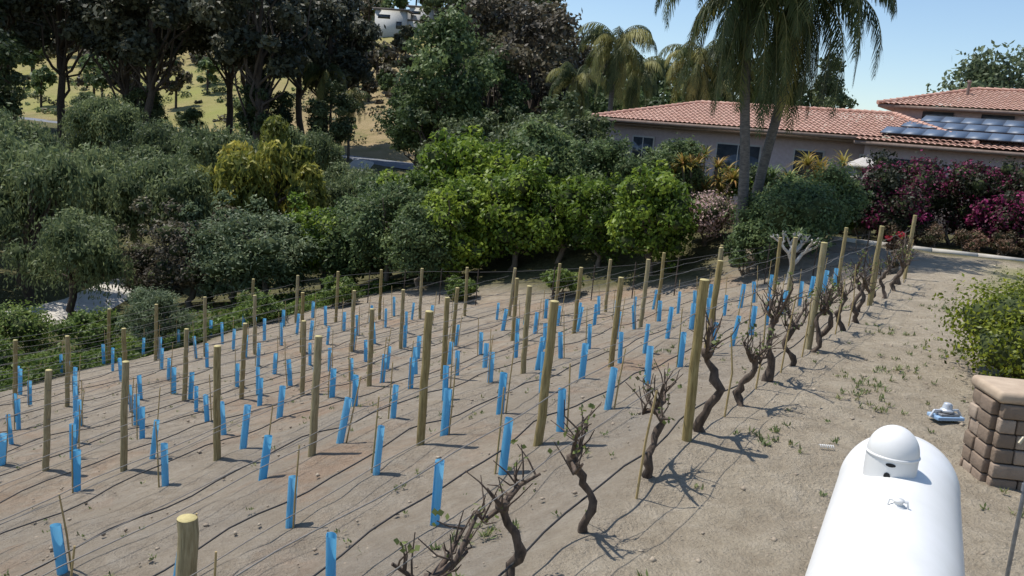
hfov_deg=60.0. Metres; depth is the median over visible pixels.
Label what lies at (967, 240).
nandina shrub
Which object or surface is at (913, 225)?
wooden post
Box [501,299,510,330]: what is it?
vine grow tube
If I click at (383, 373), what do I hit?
vine grow tube
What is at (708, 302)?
vine grow tube
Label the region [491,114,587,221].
loquat tree
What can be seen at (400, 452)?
trellis wire
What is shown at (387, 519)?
drip line
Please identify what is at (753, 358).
old grapevine
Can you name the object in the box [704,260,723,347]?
wooden post
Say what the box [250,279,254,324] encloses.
wooden post
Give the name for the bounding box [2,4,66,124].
eucalyptus tree
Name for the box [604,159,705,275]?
citrus tree
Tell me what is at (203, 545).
drip line
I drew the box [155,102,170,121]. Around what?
orchard tree
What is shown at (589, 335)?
vine grow tube
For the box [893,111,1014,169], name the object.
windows
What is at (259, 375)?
trellis wire
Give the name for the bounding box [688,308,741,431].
old grapevine
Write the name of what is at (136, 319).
trellis wire
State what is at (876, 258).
wooden post
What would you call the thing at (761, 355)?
bamboo stake
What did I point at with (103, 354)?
vine grow tube
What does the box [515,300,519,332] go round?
vine grow tube
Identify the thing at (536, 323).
vine grow tube
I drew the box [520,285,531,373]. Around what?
wooden post
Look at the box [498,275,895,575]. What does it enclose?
drip line
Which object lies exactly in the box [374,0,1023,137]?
sky
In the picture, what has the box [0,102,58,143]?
pepper tree
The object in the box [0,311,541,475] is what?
drip line
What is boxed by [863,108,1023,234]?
walls
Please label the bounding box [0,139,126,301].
pepper tree
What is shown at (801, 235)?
plumeria tree
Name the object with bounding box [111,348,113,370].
vine grow tube
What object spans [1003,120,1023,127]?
solar panel
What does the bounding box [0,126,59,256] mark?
pepper tree
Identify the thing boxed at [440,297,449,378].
wooden post
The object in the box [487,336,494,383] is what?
vine grow tube
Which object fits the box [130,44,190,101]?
eucalyptus tree
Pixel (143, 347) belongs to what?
vine grow tube
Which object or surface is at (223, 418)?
vine grow tube
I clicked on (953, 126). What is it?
solar panel
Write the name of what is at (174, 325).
trellis wire
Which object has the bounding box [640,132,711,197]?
loquat tree
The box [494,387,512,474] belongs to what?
vine grow tube
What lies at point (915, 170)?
bougainvillea bush
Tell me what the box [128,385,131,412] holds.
vine grow tube
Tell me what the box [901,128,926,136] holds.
solar panel
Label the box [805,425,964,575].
propane tank
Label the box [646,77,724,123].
hillside oak tree
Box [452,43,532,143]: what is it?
ash tree
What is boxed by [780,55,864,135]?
hillside oak tree
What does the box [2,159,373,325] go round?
concrete driveway
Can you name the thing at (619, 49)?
queen palm
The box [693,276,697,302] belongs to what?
vine grow tube
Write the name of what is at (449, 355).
vine grow tube
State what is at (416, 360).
vine grow tube
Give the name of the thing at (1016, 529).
steel standpipe
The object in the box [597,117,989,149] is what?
eave
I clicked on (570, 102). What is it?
dark shrub
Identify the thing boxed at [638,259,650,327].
wooden post
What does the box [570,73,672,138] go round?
hillside oak tree
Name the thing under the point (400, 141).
ash tree
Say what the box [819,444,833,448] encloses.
coil spring
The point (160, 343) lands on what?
vine grow tube
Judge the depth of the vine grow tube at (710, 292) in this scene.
27.21 m
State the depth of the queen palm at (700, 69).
62.53 m
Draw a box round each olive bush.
[177,200,287,303]
[208,190,327,296]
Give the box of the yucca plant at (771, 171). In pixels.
[751,163,798,193]
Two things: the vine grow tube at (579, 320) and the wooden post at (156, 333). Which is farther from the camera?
the wooden post at (156, 333)
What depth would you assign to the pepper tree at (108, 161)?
53.56 m
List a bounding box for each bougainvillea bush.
[841,166,910,239]
[859,148,964,223]
[861,183,934,242]
[905,156,1015,245]
[958,156,1023,254]
[964,187,1023,249]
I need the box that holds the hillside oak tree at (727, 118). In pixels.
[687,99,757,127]
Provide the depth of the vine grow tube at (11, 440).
17.59 m
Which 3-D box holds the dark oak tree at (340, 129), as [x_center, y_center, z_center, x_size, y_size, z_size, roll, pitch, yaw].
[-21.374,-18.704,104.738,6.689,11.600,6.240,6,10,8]
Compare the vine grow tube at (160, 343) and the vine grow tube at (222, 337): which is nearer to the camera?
the vine grow tube at (160, 343)
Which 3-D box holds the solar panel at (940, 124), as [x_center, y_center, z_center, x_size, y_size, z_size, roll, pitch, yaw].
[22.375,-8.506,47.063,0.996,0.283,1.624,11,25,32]
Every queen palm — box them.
[298,62,350,109]
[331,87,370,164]
[545,61,606,125]
[576,22,657,142]
[605,55,668,108]
[654,0,839,261]
[656,39,736,123]
[680,74,738,125]
[697,0,896,199]
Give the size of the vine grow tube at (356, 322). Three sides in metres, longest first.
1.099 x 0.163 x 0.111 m
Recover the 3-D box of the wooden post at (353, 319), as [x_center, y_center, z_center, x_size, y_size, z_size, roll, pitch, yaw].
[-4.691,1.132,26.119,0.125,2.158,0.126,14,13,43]
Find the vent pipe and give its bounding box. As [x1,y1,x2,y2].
[965,80,971,97]
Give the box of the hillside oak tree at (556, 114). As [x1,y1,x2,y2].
[508,105,602,134]
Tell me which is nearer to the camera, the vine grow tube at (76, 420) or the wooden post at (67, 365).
the vine grow tube at (76, 420)
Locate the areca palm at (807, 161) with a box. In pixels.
[778,148,863,194]
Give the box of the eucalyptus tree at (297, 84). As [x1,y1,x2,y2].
[270,0,364,134]
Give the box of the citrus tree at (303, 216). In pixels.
[283,191,365,288]
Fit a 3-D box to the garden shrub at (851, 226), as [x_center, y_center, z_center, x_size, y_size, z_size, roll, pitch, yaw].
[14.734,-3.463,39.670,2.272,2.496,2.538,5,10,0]
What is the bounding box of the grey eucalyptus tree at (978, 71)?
[926,40,1023,110]
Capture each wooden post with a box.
[12,339,17,405]
[42,369,51,470]
[65,335,69,406]
[107,308,110,361]
[120,360,128,471]
[121,328,126,360]
[154,304,157,360]
[182,328,188,400]
[203,297,206,356]
[213,345,220,460]
[239,323,247,399]
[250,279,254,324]
[253,295,256,354]
[294,275,298,322]
[299,292,304,352]
[300,320,305,395]
[308,335,322,456]
[334,271,339,321]
[350,290,355,351]
[367,308,374,386]
[378,269,382,319]
[399,289,404,348]
[416,310,433,445]
[418,268,423,318]
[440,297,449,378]
[451,287,458,343]
[463,267,468,315]
[508,268,516,315]
[510,278,518,340]
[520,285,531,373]
[533,300,558,446]
[554,263,560,300]
[571,267,582,333]
[604,259,611,311]
[608,277,623,367]
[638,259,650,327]
[657,252,665,307]
[682,278,709,441]
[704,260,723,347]
[713,247,722,287]
[772,237,781,293]
[786,237,797,308]
[805,242,827,349]
[838,227,847,283]
[866,226,884,305]
[902,215,916,278]
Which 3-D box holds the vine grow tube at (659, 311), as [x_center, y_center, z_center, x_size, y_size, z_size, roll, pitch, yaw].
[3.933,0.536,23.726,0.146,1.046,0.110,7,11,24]
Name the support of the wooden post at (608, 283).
on the ground
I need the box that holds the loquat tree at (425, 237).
[376,199,469,288]
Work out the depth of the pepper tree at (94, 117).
80.88 m
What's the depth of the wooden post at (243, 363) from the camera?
20.35 m
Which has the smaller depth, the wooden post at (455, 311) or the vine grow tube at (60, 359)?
the wooden post at (455, 311)
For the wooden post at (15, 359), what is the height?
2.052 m
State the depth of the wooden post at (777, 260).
26.76 m
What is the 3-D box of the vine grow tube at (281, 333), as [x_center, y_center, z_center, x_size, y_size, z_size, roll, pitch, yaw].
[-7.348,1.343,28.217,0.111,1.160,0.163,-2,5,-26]
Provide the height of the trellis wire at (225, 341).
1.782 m
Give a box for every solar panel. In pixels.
[880,126,906,135]
[901,121,924,127]
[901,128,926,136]
[921,115,944,121]
[921,122,946,128]
[921,129,948,136]
[940,116,964,123]
[943,123,967,130]
[943,130,969,141]
[960,118,984,124]
[963,124,988,131]
[965,132,991,139]
[981,119,1005,125]
[985,125,1009,133]
[988,133,1013,144]
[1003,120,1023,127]
[1007,127,1023,134]
[1011,135,1023,145]
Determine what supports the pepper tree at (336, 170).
on the ground
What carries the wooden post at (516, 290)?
on the ground
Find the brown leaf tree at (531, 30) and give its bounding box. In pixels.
[481,0,590,117]
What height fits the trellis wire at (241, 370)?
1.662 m
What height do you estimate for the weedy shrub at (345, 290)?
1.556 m
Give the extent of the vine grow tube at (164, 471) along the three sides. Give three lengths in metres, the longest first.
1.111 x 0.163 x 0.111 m
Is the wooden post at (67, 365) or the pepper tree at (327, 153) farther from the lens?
the pepper tree at (327, 153)
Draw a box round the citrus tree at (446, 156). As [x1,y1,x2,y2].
[413,125,496,256]
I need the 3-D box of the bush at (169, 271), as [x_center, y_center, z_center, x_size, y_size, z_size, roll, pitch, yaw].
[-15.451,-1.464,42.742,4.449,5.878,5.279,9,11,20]
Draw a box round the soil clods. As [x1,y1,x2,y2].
[0,275,1023,575]
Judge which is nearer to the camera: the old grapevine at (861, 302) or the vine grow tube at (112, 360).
the old grapevine at (861, 302)
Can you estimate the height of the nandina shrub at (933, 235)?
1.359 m
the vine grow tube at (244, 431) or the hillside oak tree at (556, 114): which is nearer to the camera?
the vine grow tube at (244, 431)
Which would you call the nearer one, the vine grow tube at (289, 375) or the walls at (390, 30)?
the vine grow tube at (289, 375)
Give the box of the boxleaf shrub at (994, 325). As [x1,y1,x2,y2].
[923,269,1023,379]
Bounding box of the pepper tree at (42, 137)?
[0,118,67,153]
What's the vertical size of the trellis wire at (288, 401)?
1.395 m
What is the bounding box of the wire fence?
[298,231,870,306]
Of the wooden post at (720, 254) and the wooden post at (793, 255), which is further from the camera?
the wooden post at (720, 254)
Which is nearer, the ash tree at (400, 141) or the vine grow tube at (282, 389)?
the vine grow tube at (282, 389)
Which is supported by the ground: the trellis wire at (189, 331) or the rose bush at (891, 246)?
the rose bush at (891, 246)
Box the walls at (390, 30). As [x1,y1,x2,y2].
[375,9,419,37]
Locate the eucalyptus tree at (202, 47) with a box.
[186,3,265,135]
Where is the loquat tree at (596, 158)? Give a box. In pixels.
[567,130,661,186]
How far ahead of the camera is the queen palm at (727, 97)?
72.23 m
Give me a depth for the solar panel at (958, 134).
44.61 m
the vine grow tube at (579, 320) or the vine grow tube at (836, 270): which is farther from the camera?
the vine grow tube at (836, 270)
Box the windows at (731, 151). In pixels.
[631,135,863,180]
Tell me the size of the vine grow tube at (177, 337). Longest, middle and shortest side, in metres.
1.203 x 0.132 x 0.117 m
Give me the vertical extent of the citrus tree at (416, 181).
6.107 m
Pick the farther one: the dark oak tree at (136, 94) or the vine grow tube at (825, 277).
the dark oak tree at (136, 94)
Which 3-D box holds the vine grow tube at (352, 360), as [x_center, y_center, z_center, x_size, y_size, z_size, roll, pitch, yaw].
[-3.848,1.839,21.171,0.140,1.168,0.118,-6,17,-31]
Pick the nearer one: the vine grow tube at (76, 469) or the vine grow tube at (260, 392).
the vine grow tube at (76, 469)
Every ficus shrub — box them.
[718,218,785,275]
[723,173,860,257]
[777,158,873,239]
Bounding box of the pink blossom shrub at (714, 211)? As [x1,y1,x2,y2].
[675,189,736,245]
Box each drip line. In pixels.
[0,300,652,534]
[0,303,601,502]
[0,308,418,419]
[0,308,461,432]
[0,309,375,405]
[0,311,333,397]
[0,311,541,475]
[0,314,291,387]
[1,318,248,380]
[7,308,505,451]
[19,300,692,575]
[153,289,766,575]
[313,280,832,575]
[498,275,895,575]
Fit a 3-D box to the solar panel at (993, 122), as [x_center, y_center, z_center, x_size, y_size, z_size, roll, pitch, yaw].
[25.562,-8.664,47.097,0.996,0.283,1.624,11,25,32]
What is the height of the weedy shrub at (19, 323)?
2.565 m
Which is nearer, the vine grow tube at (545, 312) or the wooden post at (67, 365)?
the wooden post at (67, 365)
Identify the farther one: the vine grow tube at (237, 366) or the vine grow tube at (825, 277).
the vine grow tube at (825, 277)
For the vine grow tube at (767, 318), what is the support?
on the ground
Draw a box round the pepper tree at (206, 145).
[170,119,265,199]
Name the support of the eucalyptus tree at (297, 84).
on the ground
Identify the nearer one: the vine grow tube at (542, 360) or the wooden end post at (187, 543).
the wooden end post at (187, 543)
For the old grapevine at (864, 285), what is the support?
on the ground
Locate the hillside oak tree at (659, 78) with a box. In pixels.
[600,55,686,110]
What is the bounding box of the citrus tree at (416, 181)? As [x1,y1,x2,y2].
[376,164,458,271]
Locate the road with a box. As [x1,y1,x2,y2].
[20,117,413,169]
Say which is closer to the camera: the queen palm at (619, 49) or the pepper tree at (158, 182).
the pepper tree at (158, 182)
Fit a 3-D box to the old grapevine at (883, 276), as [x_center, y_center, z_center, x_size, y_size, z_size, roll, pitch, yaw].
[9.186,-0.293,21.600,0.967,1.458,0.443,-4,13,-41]
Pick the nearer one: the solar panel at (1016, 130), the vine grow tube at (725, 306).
the vine grow tube at (725, 306)
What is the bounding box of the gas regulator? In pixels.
[927,402,964,420]
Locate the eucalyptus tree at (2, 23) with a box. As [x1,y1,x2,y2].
[0,0,36,32]
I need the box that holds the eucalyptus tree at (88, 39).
[56,0,177,103]
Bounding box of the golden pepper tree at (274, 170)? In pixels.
[191,113,330,235]
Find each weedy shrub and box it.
[0,297,63,352]
[0,328,24,367]
[47,303,124,348]
[235,287,290,323]
[315,274,359,305]
[444,275,479,300]
[540,268,584,298]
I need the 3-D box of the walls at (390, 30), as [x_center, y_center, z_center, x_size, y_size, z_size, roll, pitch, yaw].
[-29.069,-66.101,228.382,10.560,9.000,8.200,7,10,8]
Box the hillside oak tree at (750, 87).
[711,58,773,122]
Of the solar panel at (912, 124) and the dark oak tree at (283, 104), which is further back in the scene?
the dark oak tree at (283, 104)
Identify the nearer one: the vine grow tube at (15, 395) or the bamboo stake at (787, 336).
the bamboo stake at (787, 336)
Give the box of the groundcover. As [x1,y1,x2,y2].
[0,278,412,391]
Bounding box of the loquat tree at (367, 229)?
[335,170,433,281]
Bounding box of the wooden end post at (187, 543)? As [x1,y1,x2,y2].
[175,514,198,575]
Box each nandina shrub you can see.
[884,224,925,243]
[917,221,944,247]
[950,228,992,251]
[991,229,1021,255]
[1018,238,1023,254]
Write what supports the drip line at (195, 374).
attached to the wooden post at (124, 347)
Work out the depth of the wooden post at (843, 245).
25.88 m
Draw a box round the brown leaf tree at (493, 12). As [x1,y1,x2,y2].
[443,0,554,107]
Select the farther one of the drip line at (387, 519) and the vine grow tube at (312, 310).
the vine grow tube at (312, 310)
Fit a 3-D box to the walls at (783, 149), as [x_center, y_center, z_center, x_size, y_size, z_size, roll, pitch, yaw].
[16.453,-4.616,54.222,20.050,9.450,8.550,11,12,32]
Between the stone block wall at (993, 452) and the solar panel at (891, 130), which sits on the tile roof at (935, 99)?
the solar panel at (891, 130)
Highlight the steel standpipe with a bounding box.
[1005,436,1023,575]
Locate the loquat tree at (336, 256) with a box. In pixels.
[307,191,391,282]
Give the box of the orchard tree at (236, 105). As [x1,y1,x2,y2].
[233,96,264,122]
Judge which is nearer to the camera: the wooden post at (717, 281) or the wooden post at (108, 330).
the wooden post at (717, 281)
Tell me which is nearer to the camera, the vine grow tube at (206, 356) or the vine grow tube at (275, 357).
the vine grow tube at (275, 357)
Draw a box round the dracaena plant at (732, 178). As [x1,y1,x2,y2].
[668,145,738,198]
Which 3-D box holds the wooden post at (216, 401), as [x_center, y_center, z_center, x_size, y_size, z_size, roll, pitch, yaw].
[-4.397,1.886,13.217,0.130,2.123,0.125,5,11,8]
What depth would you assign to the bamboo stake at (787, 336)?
13.05 m
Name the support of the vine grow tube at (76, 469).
on the ground
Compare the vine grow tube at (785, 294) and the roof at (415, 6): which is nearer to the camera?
the vine grow tube at (785, 294)
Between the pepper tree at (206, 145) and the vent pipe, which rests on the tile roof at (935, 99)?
the vent pipe
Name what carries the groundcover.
on the ground
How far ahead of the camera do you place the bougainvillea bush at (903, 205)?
35.10 m
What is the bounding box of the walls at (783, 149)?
[610,124,864,206]
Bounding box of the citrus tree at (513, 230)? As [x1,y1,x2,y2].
[477,155,565,270]
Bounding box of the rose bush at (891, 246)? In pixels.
[883,231,906,274]
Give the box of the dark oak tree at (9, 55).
[0,28,29,117]
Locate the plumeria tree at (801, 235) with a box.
[764,219,831,282]
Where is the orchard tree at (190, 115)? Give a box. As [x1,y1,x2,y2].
[176,107,205,133]
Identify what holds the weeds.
on the ground
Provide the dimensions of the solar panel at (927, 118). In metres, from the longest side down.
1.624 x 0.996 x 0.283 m
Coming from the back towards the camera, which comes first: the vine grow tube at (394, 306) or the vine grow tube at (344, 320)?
the vine grow tube at (394, 306)
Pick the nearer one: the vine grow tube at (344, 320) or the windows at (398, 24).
the vine grow tube at (344, 320)
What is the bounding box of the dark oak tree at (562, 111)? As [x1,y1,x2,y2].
[544,91,602,133]
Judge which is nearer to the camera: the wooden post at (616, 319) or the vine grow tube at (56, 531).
the vine grow tube at (56, 531)
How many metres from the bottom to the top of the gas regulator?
0.207 m
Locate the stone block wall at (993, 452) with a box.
[959,386,1023,490]
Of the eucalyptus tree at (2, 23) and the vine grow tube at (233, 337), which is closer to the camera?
the vine grow tube at (233, 337)
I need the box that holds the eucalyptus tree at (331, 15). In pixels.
[283,0,385,131]
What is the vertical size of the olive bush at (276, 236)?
5.648 m
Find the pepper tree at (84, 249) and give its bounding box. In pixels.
[0,204,135,321]
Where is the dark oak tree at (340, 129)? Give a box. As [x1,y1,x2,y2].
[303,79,360,149]
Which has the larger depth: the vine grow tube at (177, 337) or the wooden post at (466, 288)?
the wooden post at (466, 288)
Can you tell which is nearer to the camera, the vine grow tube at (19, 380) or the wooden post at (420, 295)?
the vine grow tube at (19, 380)
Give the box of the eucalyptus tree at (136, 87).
[133,66,140,109]
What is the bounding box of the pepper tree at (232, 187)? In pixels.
[217,145,280,211]
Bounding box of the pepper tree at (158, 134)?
[105,115,202,167]
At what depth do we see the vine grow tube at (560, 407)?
11.10 m
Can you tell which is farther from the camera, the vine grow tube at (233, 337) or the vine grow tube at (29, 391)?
the vine grow tube at (233, 337)
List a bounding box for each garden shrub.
[709,166,753,204]
[737,162,781,196]
[830,196,857,232]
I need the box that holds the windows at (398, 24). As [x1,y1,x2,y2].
[378,14,401,28]
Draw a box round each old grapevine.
[391,507,484,575]
[465,439,540,575]
[548,400,601,532]
[625,359,682,478]
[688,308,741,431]
[732,318,794,406]
[754,272,814,381]
[776,295,813,365]
[810,282,845,352]
[821,275,843,337]
[833,266,856,330]
[841,243,870,311]
[850,261,883,322]
[864,253,891,302]
[879,245,899,298]
[889,243,919,291]
[892,226,915,284]
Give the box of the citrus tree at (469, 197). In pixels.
[419,174,504,280]
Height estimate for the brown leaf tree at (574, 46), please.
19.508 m
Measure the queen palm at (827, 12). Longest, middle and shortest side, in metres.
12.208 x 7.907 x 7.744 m
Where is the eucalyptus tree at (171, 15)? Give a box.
[81,0,207,127]
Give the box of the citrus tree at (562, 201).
[524,161,600,263]
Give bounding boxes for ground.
[0,9,1023,575]
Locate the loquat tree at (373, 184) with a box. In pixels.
[353,166,399,275]
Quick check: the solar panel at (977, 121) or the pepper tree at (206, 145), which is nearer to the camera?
the solar panel at (977, 121)
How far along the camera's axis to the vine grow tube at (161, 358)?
26.34 m
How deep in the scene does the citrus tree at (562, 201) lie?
36.52 m
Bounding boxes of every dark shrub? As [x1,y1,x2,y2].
[352,187,383,276]
[404,146,425,180]
[411,105,501,170]
[484,113,532,246]
[493,87,616,178]
[535,110,630,229]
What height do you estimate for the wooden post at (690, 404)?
2.158 m
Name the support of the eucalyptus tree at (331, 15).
on the ground
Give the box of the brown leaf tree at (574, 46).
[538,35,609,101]
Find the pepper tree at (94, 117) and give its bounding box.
[57,93,149,157]
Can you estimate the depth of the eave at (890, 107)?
45.73 m
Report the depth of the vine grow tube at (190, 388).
21.21 m
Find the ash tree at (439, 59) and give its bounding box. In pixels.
[392,0,498,146]
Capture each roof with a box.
[372,7,420,22]
[407,5,435,15]
[591,100,989,146]
[857,87,1023,149]
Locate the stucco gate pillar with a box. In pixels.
[843,157,877,234]
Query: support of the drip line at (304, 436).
attached to the wooden post at (643, 301)
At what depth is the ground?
12.54 m
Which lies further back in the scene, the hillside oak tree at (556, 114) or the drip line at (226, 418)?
the hillside oak tree at (556, 114)
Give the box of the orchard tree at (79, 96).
[66,91,102,105]
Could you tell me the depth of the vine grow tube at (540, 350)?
17.98 m
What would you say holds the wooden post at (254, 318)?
on the ground
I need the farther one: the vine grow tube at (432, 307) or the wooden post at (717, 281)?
the vine grow tube at (432, 307)
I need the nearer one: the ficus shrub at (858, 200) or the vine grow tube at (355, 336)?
the vine grow tube at (355, 336)
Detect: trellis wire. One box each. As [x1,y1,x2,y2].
[0,249,773,575]
[0,256,714,524]
[0,264,655,485]
[0,269,603,457]
[0,273,553,437]
[0,276,507,418]
[0,277,418,389]
[0,278,376,379]
[0,284,291,364]
[1,276,462,401]
[1,288,248,358]
[2,281,333,371]
[42,238,840,575]
[235,230,909,575]
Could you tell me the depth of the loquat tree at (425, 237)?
36.98 m
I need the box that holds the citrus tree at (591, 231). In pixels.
[563,172,633,266]
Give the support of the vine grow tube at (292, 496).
on the ground
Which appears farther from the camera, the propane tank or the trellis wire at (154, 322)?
the trellis wire at (154, 322)
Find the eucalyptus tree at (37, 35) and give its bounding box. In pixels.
[3,0,111,137]
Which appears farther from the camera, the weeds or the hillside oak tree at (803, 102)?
the hillside oak tree at (803, 102)
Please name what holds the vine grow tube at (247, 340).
on the ground
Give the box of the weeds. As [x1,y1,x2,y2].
[0,264,1023,575]
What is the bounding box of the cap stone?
[971,375,1023,404]
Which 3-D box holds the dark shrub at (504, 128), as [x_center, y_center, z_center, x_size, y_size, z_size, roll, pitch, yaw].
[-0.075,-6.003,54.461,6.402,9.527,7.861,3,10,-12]
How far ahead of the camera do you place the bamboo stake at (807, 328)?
14.21 m
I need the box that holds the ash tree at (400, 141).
[370,78,431,170]
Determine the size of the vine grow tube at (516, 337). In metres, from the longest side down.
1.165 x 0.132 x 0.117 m
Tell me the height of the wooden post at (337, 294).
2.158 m
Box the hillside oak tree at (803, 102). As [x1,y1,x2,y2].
[736,97,818,132]
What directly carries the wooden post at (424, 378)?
on the ground
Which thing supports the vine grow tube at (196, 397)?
on the ground
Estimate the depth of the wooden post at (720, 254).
21.48 m
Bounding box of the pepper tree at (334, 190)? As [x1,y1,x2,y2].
[322,168,371,213]
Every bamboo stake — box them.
[635,390,657,498]
[724,333,732,416]
[755,313,766,389]
[780,296,796,372]
[801,295,811,356]
[835,279,845,333]
[848,264,855,325]
[872,259,879,302]
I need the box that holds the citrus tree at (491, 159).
[453,137,552,260]
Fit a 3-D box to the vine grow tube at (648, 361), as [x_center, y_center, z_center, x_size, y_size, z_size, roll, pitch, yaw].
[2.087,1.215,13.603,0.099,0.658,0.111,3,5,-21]
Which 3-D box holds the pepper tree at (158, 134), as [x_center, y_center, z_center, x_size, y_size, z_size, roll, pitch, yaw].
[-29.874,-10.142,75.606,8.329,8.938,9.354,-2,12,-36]
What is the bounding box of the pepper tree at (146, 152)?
[85,140,189,246]
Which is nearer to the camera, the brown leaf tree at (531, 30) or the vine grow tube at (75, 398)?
the vine grow tube at (75, 398)
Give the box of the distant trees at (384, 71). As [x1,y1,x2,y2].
[11,0,892,148]
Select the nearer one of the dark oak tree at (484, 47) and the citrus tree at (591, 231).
the citrus tree at (591, 231)
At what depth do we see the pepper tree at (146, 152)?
61.98 m
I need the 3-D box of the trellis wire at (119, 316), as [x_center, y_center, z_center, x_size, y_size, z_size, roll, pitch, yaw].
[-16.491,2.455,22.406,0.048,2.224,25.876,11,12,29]
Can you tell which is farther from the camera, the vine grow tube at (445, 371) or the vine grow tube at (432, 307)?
the vine grow tube at (432, 307)
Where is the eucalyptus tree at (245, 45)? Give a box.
[185,0,327,144]
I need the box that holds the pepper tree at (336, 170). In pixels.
[322,159,377,205]
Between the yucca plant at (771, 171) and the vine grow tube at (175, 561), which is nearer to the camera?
the vine grow tube at (175, 561)
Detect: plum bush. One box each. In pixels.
[114,223,182,298]
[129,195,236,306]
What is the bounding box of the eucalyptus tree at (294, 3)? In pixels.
[198,0,311,143]
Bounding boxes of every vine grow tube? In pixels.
[0,414,7,465]
[6,414,13,444]
[12,384,20,429]
[12,393,16,421]
[18,369,21,394]
[27,371,31,405]
[50,493,70,574]
[59,341,63,375]
[69,405,79,459]
[70,346,70,384]
[70,546,75,575]
[71,363,78,399]
[71,424,80,492]
[73,355,80,393]
[73,385,76,416]
[74,390,84,442]
[77,380,83,425]
[101,330,105,363]
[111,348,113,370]
[118,358,121,381]
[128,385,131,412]
[132,377,139,425]
[136,383,144,439]
[137,375,142,398]
[142,329,144,354]
[149,387,160,458]
[155,421,168,487]
[158,325,161,359]
[159,348,163,368]
[167,343,172,378]
[170,355,175,393]
[173,513,197,575]
[176,319,179,348]
[186,372,194,399]
[193,329,197,358]
[194,386,197,411]
[203,374,211,421]
[205,343,208,366]
[209,320,212,337]
[214,551,216,575]
[220,322,223,343]
[220,401,226,434]
[232,317,235,348]
[234,349,239,386]
[239,404,250,448]
[246,321,248,356]
[255,329,260,366]
[256,367,259,393]
[257,378,262,405]
[258,405,272,480]
[263,318,265,340]
[272,336,277,373]
[276,385,285,418]
[278,312,282,344]
[282,301,285,325]
[285,351,292,385]
[285,445,299,528]
[296,303,299,333]
[308,343,311,365]
[309,306,316,339]
[311,293,315,317]
[324,306,326,324]
[325,532,336,575]
[326,326,329,344]
[328,337,332,371]
[328,353,336,397]
[336,376,360,443]
[341,298,345,330]
[348,343,353,381]
[349,359,358,406]
[353,317,358,350]
[355,306,359,335]
[364,340,366,361]
[371,396,384,475]
[373,322,375,343]
[380,337,386,382]
[383,297,386,327]
[386,330,390,368]
[388,362,398,418]
[393,297,394,315]
[403,325,406,347]
[405,311,407,332]
[408,341,414,388]
[411,303,414,319]
[413,347,417,374]
[416,336,421,358]
[430,459,443,525]
[431,292,436,323]
[440,358,456,435]
[442,340,452,400]
[446,323,453,364]
[454,313,462,345]
[454,350,459,375]
[477,318,482,354]
[482,331,490,367]
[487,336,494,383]
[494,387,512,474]
[495,303,499,319]
[496,352,513,414]
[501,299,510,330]
[513,316,518,357]
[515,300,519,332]
[533,298,541,333]
[535,337,544,369]
[539,352,544,392]
[543,289,548,318]
[543,323,547,348]
[556,363,570,431]
[557,293,564,325]
[558,328,564,358]
[576,307,583,331]
[577,302,581,320]
[578,343,588,378]
[585,314,591,348]
[593,304,597,324]
[597,296,599,314]
[604,348,625,409]
[617,299,624,338]
[617,332,623,362]
[632,290,635,329]
[642,324,649,353]
[644,345,653,384]
[652,279,660,309]
[655,289,661,321]
[665,307,673,338]
[676,281,680,313]
[676,308,686,366]
[689,286,698,329]
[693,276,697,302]
[706,273,712,303]
[707,298,710,320]
[723,280,727,315]
[729,289,743,346]
[738,284,745,307]
[747,284,757,334]
[752,266,757,302]
[766,260,773,296]
[766,294,771,324]
[782,274,787,301]
[797,269,803,305]
[808,276,815,297]
[821,258,828,292]
[833,258,840,284]
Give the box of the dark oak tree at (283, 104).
[234,66,295,141]
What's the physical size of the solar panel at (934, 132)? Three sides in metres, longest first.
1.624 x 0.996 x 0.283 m
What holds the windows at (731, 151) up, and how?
attached to the walls at (783, 149)
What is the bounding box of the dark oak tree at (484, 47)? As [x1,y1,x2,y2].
[446,31,517,105]
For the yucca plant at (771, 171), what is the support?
on the ground
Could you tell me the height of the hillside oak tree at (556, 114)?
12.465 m
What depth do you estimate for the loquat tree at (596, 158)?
38.48 m
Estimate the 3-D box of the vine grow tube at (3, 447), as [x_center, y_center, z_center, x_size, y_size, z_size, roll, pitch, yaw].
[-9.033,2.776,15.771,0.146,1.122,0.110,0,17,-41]
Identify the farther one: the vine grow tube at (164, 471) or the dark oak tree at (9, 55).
the dark oak tree at (9, 55)
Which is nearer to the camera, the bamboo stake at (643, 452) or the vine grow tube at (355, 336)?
the bamboo stake at (643, 452)
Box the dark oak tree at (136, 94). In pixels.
[121,86,167,128]
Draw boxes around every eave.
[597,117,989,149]
[853,104,1023,156]
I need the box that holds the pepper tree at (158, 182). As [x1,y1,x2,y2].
[98,150,227,255]
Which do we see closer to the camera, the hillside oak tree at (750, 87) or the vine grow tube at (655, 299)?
the vine grow tube at (655, 299)
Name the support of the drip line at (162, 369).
attached to the wooden post at (67, 365)
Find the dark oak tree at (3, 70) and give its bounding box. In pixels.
[0,0,29,105]
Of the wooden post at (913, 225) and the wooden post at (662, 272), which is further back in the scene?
the wooden post at (662, 272)
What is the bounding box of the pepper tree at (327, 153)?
[264,125,345,182]
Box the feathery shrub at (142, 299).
[113,284,197,346]
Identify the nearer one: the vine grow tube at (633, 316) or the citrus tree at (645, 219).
the vine grow tube at (633, 316)
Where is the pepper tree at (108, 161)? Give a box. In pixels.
[3,139,146,245]
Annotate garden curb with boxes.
[832,236,1023,261]
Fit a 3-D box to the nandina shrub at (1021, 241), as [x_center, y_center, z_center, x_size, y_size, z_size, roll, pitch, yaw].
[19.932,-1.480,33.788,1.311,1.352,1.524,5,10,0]
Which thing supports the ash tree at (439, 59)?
on the ground
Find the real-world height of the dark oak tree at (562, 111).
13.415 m
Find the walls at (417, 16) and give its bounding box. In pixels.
[410,7,435,19]

